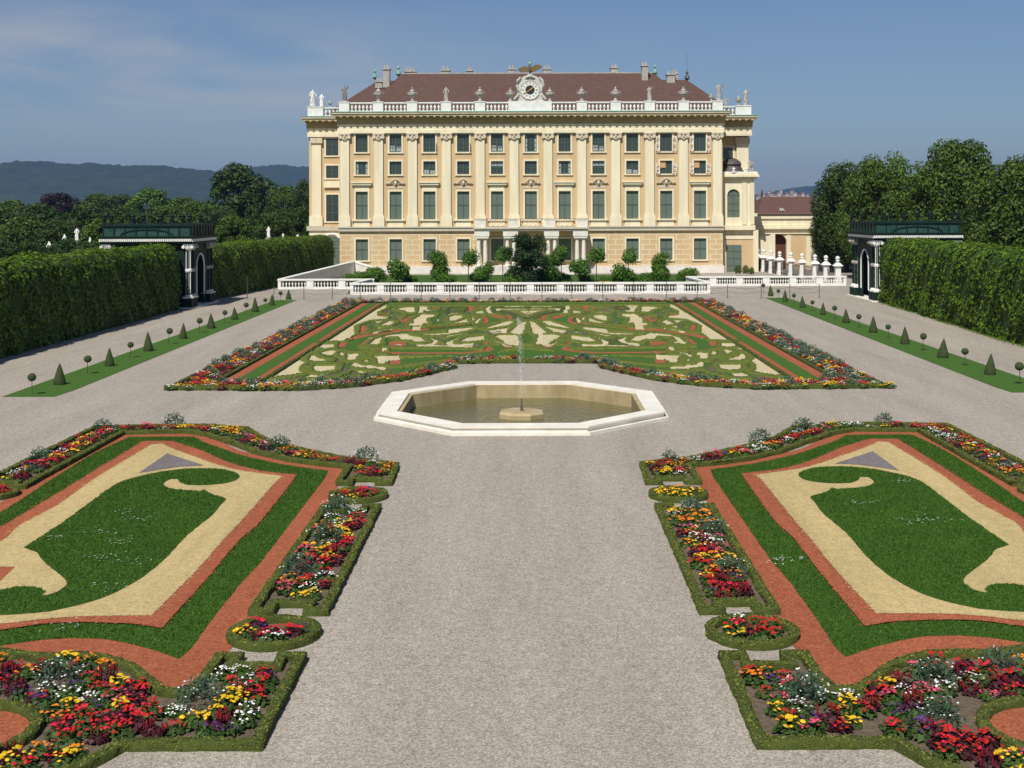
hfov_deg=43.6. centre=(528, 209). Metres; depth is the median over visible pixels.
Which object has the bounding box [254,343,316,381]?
red gravel strip
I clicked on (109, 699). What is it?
pink flowers
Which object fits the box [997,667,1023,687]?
red flowers
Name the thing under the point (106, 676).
crimson flowers
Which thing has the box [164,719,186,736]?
red flowers
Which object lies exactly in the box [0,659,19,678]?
crimson flowers
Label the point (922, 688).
pink flowers
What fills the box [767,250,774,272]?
gate post
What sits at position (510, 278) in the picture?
shrub
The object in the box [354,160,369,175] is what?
window
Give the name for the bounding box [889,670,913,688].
crimson flowers
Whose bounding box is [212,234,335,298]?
tall hedge
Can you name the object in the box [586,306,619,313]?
scroll hedge
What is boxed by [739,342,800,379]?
red gravel strip
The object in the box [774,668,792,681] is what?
red flowers
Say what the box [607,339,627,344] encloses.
scroll hedge
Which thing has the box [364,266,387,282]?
shrub
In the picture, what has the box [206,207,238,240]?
tree
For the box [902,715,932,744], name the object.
purple flowers
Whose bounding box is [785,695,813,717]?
white flowers
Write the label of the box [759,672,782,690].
purple flowers
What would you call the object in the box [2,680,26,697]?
crimson flowers
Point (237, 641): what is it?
box hedge
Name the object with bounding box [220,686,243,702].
yellow flowers
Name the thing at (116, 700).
yellow flowers
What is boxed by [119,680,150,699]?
red flowers
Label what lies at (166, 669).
red gravel band
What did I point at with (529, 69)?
eagle
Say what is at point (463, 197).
window
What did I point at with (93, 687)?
red flowers
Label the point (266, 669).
red flowers
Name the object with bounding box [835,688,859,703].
white flowers
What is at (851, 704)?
yellow flowers
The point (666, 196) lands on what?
window
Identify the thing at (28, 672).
orange flowers
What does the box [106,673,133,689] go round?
yellow flowers
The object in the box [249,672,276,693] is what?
red flowers
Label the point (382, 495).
box hedge
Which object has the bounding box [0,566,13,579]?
red gravel point
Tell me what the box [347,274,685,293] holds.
garden bed
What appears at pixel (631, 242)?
window
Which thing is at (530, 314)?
scroll hedge
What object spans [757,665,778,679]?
orange flowers
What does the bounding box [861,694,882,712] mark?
crimson flowers
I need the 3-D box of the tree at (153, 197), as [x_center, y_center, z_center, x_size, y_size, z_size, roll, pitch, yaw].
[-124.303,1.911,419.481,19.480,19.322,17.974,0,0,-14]
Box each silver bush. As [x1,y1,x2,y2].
[31,655,83,689]
[173,673,226,710]
[779,668,828,709]
[910,654,960,690]
[915,692,966,729]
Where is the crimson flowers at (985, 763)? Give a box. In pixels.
[974,746,1002,767]
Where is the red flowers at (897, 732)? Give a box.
[882,719,905,737]
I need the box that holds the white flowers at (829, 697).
[813,689,842,707]
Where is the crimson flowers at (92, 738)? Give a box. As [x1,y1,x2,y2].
[86,727,108,744]
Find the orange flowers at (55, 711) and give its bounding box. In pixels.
[40,704,70,723]
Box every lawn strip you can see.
[234,303,376,382]
[680,303,823,381]
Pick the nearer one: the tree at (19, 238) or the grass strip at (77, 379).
the grass strip at (77, 379)
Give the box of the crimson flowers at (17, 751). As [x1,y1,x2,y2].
[0,739,23,765]
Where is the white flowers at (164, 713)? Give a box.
[155,703,177,717]
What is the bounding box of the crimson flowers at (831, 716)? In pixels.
[816,700,840,727]
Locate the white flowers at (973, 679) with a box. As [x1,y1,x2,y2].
[958,670,987,689]
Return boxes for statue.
[74,228,80,246]
[265,226,270,239]
[309,90,316,106]
[319,94,323,106]
[341,86,347,101]
[443,87,448,100]
[646,86,652,100]
[716,83,722,100]
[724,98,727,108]
[743,90,749,104]
[747,160,751,170]
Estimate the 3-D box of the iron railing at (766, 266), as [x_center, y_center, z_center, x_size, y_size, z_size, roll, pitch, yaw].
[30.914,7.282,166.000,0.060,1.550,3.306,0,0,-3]
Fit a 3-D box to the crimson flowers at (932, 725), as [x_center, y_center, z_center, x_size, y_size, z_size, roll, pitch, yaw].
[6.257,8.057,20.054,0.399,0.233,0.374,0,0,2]
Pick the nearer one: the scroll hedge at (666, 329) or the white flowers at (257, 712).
the white flowers at (257, 712)
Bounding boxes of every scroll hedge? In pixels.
[267,304,787,380]
[280,366,390,382]
[389,302,666,303]
[397,314,408,318]
[399,354,443,358]
[423,307,467,313]
[427,306,441,310]
[428,325,458,329]
[436,341,444,344]
[490,306,565,318]
[499,345,554,351]
[502,308,554,315]
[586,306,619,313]
[588,324,626,329]
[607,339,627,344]
[611,354,655,357]
[614,305,629,309]
[644,366,763,380]
[646,313,658,318]
[665,328,678,331]
[680,321,690,328]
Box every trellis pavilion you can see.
[97,213,218,308]
[846,210,963,301]
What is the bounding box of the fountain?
[374,381,668,435]
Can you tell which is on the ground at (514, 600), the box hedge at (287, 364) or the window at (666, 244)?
the box hedge at (287, 364)
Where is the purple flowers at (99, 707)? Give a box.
[78,698,104,715]
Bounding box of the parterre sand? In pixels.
[259,303,798,384]
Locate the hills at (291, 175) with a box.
[247,164,308,185]
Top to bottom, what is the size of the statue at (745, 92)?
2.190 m
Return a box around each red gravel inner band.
[0,441,295,629]
[742,439,1023,625]
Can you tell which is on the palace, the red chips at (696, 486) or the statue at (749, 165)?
the statue at (749, 165)
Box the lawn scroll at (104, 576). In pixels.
[0,468,239,614]
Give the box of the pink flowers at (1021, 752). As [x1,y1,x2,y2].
[1008,747,1023,761]
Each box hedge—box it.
[0,423,399,489]
[0,484,19,500]
[0,646,307,767]
[0,699,43,753]
[163,358,890,390]
[173,303,340,384]
[214,302,360,380]
[226,614,321,652]
[247,503,381,616]
[260,302,384,380]
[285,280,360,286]
[328,485,387,504]
[362,284,698,291]
[639,421,1023,486]
[648,485,708,503]
[654,501,780,614]
[671,301,793,378]
[695,300,839,379]
[699,278,800,283]
[704,612,800,650]
[716,301,882,382]
[717,642,1023,767]
[974,695,1023,750]
[1017,482,1023,493]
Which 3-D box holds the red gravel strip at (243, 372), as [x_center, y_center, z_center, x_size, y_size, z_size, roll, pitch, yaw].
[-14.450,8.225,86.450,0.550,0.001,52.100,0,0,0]
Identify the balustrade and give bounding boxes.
[277,279,374,288]
[350,282,710,294]
[690,276,846,285]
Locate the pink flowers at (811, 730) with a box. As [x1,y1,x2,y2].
[800,718,826,735]
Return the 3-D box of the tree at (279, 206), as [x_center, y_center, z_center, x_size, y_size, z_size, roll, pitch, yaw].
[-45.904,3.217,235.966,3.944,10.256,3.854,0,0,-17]
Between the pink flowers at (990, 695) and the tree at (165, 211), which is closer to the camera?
the pink flowers at (990, 695)
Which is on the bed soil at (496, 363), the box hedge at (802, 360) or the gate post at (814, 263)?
the box hedge at (802, 360)
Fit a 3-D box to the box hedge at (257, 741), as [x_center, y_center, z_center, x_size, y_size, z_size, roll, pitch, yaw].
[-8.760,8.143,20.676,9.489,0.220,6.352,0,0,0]
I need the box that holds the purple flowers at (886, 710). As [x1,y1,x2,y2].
[880,702,902,716]
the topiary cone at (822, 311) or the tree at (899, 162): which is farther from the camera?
the tree at (899, 162)
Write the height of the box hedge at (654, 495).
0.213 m
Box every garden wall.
[279,261,354,286]
[352,279,371,291]
[354,261,372,274]
[685,276,708,290]
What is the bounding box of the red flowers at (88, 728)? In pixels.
[69,719,95,738]
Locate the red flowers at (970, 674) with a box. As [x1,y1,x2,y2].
[961,667,980,678]
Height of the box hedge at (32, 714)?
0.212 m
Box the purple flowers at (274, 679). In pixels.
[257,670,278,683]
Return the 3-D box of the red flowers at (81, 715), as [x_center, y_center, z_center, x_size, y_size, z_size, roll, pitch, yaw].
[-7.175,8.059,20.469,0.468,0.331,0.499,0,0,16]
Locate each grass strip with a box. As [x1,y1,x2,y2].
[2,300,295,396]
[767,298,1023,392]
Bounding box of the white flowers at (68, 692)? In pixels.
[54,682,80,703]
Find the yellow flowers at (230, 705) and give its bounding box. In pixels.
[208,693,235,712]
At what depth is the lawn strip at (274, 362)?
77.06 m
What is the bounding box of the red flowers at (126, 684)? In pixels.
[119,677,146,691]
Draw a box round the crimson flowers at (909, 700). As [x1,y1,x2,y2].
[899,686,925,711]
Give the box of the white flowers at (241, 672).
[230,663,252,680]
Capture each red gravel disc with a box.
[0,711,29,742]
[989,707,1023,740]
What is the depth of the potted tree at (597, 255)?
145.33 m
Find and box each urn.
[373,87,383,101]
[407,87,417,100]
[475,87,484,100]
[505,88,514,100]
[545,88,554,100]
[577,87,586,100]
[610,87,620,100]
[678,86,688,100]
[735,95,740,104]
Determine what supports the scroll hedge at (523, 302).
on the parterre sand
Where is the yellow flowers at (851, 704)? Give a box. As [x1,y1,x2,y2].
[837,692,860,709]
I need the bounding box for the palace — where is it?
[301,62,759,274]
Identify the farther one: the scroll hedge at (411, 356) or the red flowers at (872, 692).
the scroll hedge at (411, 356)
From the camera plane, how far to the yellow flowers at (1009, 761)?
18.66 m
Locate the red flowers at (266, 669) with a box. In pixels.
[254,664,274,677]
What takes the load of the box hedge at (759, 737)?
on the bed soil at (968, 705)
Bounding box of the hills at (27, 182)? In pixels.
[0,160,304,208]
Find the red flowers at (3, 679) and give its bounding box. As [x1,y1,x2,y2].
[0,672,9,687]
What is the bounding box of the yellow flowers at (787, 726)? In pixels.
[771,714,805,735]
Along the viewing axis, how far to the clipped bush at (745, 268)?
157.86 m
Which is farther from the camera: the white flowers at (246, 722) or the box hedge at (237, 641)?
the box hedge at (237, 641)
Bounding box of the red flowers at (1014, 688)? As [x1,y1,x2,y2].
[1003,681,1023,695]
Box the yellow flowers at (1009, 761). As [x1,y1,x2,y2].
[994,746,1023,767]
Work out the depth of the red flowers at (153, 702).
20.95 m
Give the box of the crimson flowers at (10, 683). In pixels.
[0,671,27,689]
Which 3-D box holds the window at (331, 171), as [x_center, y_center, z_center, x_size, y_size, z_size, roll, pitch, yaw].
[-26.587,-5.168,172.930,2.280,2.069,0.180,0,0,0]
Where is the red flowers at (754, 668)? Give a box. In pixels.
[740,663,762,677]
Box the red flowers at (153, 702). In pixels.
[141,696,161,711]
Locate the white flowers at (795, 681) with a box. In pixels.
[783,675,805,685]
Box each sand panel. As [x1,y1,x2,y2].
[0,444,280,623]
[756,441,1023,619]
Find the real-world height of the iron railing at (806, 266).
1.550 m
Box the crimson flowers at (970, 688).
[956,676,983,696]
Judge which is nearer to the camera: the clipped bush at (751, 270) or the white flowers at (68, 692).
the white flowers at (68, 692)
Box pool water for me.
[410,398,632,422]
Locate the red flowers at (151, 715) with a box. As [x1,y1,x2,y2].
[135,702,163,719]
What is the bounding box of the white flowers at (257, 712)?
[238,700,261,719]
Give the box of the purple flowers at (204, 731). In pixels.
[194,720,219,736]
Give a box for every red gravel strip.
[229,304,365,380]
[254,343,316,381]
[317,304,378,340]
[678,303,736,338]
[690,303,827,379]
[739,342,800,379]
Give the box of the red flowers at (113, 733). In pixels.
[103,717,134,741]
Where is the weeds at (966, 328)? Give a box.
[881,303,1023,346]
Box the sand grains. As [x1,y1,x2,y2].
[2,441,1021,622]
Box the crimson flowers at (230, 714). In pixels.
[216,705,240,724]
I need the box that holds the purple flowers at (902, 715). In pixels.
[892,709,913,724]
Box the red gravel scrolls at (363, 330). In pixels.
[338,306,717,380]
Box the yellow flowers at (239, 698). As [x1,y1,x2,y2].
[229,689,250,709]
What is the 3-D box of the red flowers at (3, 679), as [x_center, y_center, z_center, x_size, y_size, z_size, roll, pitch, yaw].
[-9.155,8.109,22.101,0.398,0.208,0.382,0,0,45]
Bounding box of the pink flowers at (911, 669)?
[901,660,926,676]
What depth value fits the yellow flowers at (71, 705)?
20.92 m
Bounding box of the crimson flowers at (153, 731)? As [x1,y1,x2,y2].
[141,714,168,737]
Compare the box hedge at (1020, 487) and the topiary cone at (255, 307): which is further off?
the topiary cone at (255, 307)
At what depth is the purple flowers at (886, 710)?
20.70 m
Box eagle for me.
[518,59,541,74]
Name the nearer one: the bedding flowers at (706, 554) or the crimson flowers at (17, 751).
the crimson flowers at (17, 751)
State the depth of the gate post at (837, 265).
142.70 m
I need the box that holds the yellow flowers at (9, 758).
[0,744,34,767]
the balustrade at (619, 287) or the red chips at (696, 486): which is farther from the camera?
the balustrade at (619, 287)
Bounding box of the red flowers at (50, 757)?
[43,746,69,762]
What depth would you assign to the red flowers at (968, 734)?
19.60 m
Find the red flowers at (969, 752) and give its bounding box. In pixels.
[948,738,980,761]
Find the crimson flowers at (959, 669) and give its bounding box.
[952,659,972,675]
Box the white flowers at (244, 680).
[238,672,259,686]
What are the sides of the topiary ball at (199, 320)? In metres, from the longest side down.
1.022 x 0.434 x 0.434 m
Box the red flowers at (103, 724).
[93,716,116,733]
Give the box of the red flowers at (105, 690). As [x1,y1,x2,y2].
[92,681,121,697]
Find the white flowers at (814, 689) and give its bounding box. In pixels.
[803,685,824,694]
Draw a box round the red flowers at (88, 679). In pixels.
[76,670,100,687]
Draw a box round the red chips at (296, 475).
[1,438,1022,628]
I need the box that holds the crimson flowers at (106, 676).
[95,661,118,683]
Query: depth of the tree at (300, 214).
213.64 m
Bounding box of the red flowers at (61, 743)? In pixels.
[49,727,82,753]
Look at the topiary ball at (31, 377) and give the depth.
57.08 m
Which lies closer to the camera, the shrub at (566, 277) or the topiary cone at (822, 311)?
the topiary cone at (822, 311)
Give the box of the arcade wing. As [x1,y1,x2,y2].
[754,216,860,269]
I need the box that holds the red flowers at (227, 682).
[220,674,239,691]
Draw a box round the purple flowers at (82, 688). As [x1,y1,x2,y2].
[62,679,86,694]
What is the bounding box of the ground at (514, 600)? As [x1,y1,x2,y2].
[0,260,1023,767]
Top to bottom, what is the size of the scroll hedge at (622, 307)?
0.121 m
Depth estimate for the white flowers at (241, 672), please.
22.36 m
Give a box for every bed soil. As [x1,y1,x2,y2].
[0,428,391,482]
[0,658,290,767]
[184,302,867,390]
[240,624,303,640]
[263,509,371,606]
[282,306,772,381]
[647,426,1023,478]
[664,508,764,604]
[717,625,787,639]
[731,655,1023,767]
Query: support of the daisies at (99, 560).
on the lawn scroll at (104, 576)
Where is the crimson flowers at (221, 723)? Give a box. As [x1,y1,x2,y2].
[205,712,228,732]
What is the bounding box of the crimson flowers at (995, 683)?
[985,672,1007,690]
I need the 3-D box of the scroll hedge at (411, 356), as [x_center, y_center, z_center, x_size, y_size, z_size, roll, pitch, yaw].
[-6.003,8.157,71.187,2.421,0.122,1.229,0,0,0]
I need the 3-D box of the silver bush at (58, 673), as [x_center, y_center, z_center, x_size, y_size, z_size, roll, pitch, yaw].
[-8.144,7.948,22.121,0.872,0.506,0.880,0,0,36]
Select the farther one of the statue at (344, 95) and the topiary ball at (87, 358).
the statue at (344, 95)
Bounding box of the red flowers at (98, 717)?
[87,709,113,726]
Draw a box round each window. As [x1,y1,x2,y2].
[324,137,338,156]
[324,164,338,178]
[324,193,338,222]
[352,190,371,226]
[353,133,369,153]
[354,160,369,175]
[354,238,369,261]
[386,190,404,226]
[387,133,403,153]
[387,160,403,175]
[387,238,403,261]
[420,190,438,226]
[421,133,436,152]
[421,160,437,175]
[421,237,436,261]
[454,190,472,225]
[455,133,470,152]
[455,160,470,175]
[455,237,470,261]
[488,190,506,225]
[489,133,504,152]
[489,159,504,175]
[489,237,504,261]
[521,190,540,225]
[523,133,538,152]
[523,159,538,174]
[555,189,573,225]
[556,133,572,152]
[557,159,572,174]
[557,237,572,260]
[589,189,607,225]
[590,133,606,152]
[590,159,606,174]
[590,237,606,260]
[623,189,641,225]
[624,133,639,152]
[624,159,639,174]
[625,237,640,260]
[656,132,676,152]
[656,159,676,174]
[657,189,675,225]
[658,237,674,260]
[690,132,710,152]
[690,159,710,174]
[690,189,709,225]
[692,237,708,260]
[723,146,733,160]
[727,189,739,216]
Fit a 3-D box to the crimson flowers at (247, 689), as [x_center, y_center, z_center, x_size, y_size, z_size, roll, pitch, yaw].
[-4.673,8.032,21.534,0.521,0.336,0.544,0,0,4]
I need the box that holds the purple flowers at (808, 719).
[801,711,828,731]
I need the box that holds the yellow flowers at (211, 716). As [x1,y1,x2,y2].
[206,703,223,719]
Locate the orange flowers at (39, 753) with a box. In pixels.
[24,740,52,760]
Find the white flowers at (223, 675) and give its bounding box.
[211,665,234,681]
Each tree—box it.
[0,199,26,213]
[0,208,19,231]
[0,214,47,255]
[0,227,51,258]
[0,239,20,259]
[13,202,63,221]
[26,244,63,255]
[33,218,83,246]
[39,192,82,218]
[49,201,116,240]
[52,237,83,253]
[73,241,98,253]
[74,192,118,227]
[79,217,120,243]
[111,193,130,205]
[111,205,141,223]
[123,211,170,223]
[124,187,177,218]
[145,204,187,222]
[171,197,194,208]
[178,214,222,241]
[179,200,217,226]
[204,161,279,218]
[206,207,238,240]
[214,214,258,242]
[239,211,294,239]
[250,198,260,223]
[262,196,275,233]
[263,184,303,222]
[275,200,283,232]
[280,205,308,238]
[283,198,292,215]
[285,178,308,232]
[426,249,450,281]
[460,247,479,281]
[493,246,511,281]
[501,232,548,281]
[549,244,568,281]
[586,247,605,281]
[621,247,637,266]
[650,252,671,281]
[809,159,880,271]
[809,206,843,270]
[833,154,911,267]
[874,150,931,219]
[894,191,948,220]
[909,138,1000,231]
[953,197,990,240]
[961,154,1023,248]
[975,193,1023,245]
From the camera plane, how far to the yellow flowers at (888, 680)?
21.75 m
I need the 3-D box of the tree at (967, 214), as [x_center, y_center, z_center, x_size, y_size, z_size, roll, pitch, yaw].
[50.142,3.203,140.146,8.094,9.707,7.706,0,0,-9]
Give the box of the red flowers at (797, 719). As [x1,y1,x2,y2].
[777,707,800,726]
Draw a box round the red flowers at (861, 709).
[851,699,876,719]
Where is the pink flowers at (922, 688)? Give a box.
[913,681,932,695]
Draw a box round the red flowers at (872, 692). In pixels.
[859,689,882,707]
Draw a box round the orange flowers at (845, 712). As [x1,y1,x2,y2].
[831,704,850,719]
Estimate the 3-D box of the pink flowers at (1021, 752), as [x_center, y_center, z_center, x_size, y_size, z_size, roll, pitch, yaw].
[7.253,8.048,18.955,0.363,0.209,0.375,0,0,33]
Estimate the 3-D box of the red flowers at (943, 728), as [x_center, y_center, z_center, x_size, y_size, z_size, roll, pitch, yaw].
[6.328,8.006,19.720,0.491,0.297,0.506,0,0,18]
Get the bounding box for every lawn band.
[0,437,326,658]
[712,435,1023,656]
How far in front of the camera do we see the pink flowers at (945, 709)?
20.79 m
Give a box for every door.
[327,233,339,264]
[726,245,741,271]
[775,234,785,268]
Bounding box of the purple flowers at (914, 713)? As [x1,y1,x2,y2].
[903,703,924,720]
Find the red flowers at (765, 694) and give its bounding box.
[754,685,772,698]
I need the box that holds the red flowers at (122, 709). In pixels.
[105,702,137,721]
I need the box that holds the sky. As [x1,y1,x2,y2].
[0,0,1023,194]
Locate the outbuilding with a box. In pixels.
[754,197,826,259]
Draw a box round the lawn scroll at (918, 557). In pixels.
[799,466,1023,611]
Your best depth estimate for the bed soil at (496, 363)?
74.02 m
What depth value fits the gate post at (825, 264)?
145.70 m
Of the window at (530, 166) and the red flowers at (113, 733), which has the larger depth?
the window at (530, 166)
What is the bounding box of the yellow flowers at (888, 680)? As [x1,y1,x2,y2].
[874,676,896,691]
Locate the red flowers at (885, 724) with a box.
[877,717,901,730]
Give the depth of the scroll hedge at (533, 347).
74.90 m
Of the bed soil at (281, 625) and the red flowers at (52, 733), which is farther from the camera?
the bed soil at (281, 625)
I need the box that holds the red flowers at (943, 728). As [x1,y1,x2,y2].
[923,720,954,740]
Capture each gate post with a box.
[759,249,767,271]
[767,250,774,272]
[775,251,783,274]
[787,252,794,275]
[798,253,806,275]
[810,254,819,279]
[820,255,830,280]
[832,256,842,282]
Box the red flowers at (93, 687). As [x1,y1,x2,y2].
[87,680,105,693]
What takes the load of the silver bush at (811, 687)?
on the bed soil at (968, 705)
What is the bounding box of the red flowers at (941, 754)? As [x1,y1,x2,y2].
[932,739,963,763]
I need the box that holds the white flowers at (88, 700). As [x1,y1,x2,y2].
[78,690,103,706]
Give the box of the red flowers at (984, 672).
[974,659,999,682]
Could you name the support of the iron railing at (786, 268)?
on the ground at (514, 600)
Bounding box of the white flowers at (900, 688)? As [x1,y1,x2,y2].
[894,683,914,697]
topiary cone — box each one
[53,363,65,384]
[104,348,114,365]
[143,332,152,350]
[179,323,186,338]
[207,313,214,328]
[231,307,237,319]
[252,298,258,311]
[269,294,274,304]
[285,290,291,299]
[768,285,773,295]
[782,290,787,301]
[799,296,805,307]
[820,303,825,314]
[842,309,849,322]
[869,316,877,332]
[900,327,909,343]
[937,338,948,357]
[984,354,995,374]
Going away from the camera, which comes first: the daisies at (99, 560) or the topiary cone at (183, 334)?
the daisies at (99, 560)
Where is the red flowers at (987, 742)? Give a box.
[972,735,1003,758]
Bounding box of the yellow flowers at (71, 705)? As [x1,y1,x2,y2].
[55,696,81,713]
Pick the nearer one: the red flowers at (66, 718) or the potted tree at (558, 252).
the red flowers at (66, 718)
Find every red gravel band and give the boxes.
[0,434,342,686]
[695,432,1023,684]
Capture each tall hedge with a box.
[0,243,181,357]
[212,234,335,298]
[878,237,1023,344]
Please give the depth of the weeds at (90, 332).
86.07 m
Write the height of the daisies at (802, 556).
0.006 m
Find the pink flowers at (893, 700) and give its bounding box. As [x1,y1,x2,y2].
[878,688,904,705]
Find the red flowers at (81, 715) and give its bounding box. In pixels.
[71,703,94,727]
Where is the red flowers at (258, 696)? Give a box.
[247,686,270,706]
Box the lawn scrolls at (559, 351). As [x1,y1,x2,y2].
[276,303,778,383]
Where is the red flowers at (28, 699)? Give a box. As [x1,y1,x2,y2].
[24,689,49,704]
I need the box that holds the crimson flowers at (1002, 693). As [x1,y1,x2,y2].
[997,686,1019,698]
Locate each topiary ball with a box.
[27,373,35,394]
[84,355,91,373]
[127,342,133,357]
[166,328,172,343]
[196,318,202,326]
[885,324,890,337]
[920,333,926,350]
[961,348,968,365]
[1015,362,1023,383]
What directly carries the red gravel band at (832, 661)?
on the ground at (514, 600)
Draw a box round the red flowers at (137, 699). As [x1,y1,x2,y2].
[127,692,146,706]
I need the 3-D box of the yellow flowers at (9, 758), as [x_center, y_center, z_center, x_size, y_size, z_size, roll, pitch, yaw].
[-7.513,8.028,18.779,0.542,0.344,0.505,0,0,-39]
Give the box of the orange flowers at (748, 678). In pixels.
[739,668,764,687]
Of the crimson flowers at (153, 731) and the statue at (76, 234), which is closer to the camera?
the crimson flowers at (153, 731)
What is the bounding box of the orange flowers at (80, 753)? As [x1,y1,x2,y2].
[62,743,89,759]
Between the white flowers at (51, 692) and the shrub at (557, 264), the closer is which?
the white flowers at (51, 692)
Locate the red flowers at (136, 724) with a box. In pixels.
[122,710,150,733]
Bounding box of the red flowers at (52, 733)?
[43,720,70,739]
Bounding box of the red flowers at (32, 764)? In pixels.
[11,754,38,767]
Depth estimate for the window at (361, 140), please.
166.21 m
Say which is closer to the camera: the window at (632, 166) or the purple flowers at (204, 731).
the purple flowers at (204, 731)
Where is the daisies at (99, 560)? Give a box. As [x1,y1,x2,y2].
[35,508,144,628]
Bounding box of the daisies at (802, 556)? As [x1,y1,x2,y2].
[768,480,945,563]
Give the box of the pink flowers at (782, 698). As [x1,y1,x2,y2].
[768,691,791,707]
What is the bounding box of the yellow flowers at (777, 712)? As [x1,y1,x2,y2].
[764,700,786,716]
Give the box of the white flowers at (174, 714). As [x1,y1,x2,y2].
[167,705,191,721]
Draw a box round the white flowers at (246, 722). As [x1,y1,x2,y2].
[226,710,256,729]
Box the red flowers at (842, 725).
[826,716,853,733]
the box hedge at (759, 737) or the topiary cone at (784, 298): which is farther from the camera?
the topiary cone at (784, 298)
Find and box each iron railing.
[758,259,760,269]
[764,260,767,271]
[772,261,775,273]
[781,262,787,275]
[792,264,798,275]
[803,265,811,278]
[816,266,822,275]
[827,267,833,280]
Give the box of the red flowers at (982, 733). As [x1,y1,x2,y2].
[972,727,1001,746]
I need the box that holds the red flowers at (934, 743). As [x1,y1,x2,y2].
[926,732,957,749]
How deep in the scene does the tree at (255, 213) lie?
234.75 m
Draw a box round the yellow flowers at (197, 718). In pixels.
[178,709,210,731]
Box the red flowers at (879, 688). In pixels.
[866,679,893,697]
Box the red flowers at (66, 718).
[48,710,76,730]
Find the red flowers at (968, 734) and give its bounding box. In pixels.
[953,725,978,743]
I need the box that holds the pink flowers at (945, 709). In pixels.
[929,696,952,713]
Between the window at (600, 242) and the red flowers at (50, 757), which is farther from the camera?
the window at (600, 242)
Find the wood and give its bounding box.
[20,195,1002,213]
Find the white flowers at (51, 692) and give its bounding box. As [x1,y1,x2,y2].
[36,681,61,699]
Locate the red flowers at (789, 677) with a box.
[779,675,802,694]
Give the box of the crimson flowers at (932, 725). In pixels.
[919,717,938,732]
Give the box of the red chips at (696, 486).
[21,432,968,686]
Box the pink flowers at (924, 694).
[918,685,945,704]
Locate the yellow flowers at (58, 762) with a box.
[48,747,78,767]
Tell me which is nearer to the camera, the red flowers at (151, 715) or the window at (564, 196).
the red flowers at (151, 715)
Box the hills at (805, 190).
[754,164,1007,205]
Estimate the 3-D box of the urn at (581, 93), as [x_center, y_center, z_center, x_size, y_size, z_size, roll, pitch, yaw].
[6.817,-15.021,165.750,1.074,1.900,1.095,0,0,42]
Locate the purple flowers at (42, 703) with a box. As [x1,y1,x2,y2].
[30,692,57,709]
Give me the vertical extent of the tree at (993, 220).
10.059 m
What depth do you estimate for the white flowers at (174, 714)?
20.59 m
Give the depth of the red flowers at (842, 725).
19.99 m
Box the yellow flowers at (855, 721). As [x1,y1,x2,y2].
[840,715,862,729]
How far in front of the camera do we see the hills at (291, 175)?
5255.39 m
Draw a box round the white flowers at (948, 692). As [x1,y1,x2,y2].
[932,678,957,696]
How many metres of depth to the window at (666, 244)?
166.21 m
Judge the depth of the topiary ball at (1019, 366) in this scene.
59.48 m
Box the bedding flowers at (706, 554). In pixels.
[0,296,1023,677]
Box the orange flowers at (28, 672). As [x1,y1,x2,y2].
[10,663,39,680]
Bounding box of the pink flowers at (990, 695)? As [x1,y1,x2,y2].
[977,688,999,701]
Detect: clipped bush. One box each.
[734,265,741,273]
[742,265,748,273]
[749,267,754,274]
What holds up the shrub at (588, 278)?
on the garden bed
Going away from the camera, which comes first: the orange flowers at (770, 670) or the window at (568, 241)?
the orange flowers at (770, 670)
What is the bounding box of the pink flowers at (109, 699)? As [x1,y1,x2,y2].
[99,688,128,709]
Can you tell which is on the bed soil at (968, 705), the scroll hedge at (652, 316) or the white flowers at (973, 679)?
the white flowers at (973, 679)
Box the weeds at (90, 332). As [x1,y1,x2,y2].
[5,309,175,357]
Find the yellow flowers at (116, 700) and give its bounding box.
[111,696,134,713]
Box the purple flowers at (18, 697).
[8,684,33,701]
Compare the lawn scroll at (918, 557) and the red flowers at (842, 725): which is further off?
the lawn scroll at (918, 557)
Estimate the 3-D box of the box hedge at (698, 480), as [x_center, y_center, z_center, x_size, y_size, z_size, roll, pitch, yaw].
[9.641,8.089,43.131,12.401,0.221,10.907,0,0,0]
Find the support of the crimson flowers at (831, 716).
on the bed soil at (968, 705)
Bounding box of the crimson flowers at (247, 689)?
[236,679,264,701]
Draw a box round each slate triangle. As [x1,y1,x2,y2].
[139,453,201,472]
[837,451,897,469]
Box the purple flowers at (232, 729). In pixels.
[218,721,244,736]
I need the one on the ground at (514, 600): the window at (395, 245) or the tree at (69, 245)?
the tree at (69, 245)
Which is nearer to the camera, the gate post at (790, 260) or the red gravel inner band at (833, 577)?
the red gravel inner band at (833, 577)
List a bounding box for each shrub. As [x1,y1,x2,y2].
[343,273,353,278]
[351,271,367,278]
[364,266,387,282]
[386,258,410,281]
[402,275,417,281]
[437,273,457,281]
[469,272,487,280]
[472,261,494,281]
[503,270,529,281]
[535,262,560,281]
[545,253,560,268]
[557,272,572,280]
[568,258,589,281]
[578,274,594,281]
[599,276,612,281]
[610,263,637,281]
[636,272,654,281]
[676,267,699,280]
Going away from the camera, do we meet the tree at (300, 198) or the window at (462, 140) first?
the window at (462, 140)
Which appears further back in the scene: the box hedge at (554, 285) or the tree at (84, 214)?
the tree at (84, 214)
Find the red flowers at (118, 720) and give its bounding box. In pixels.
[110,713,135,731]

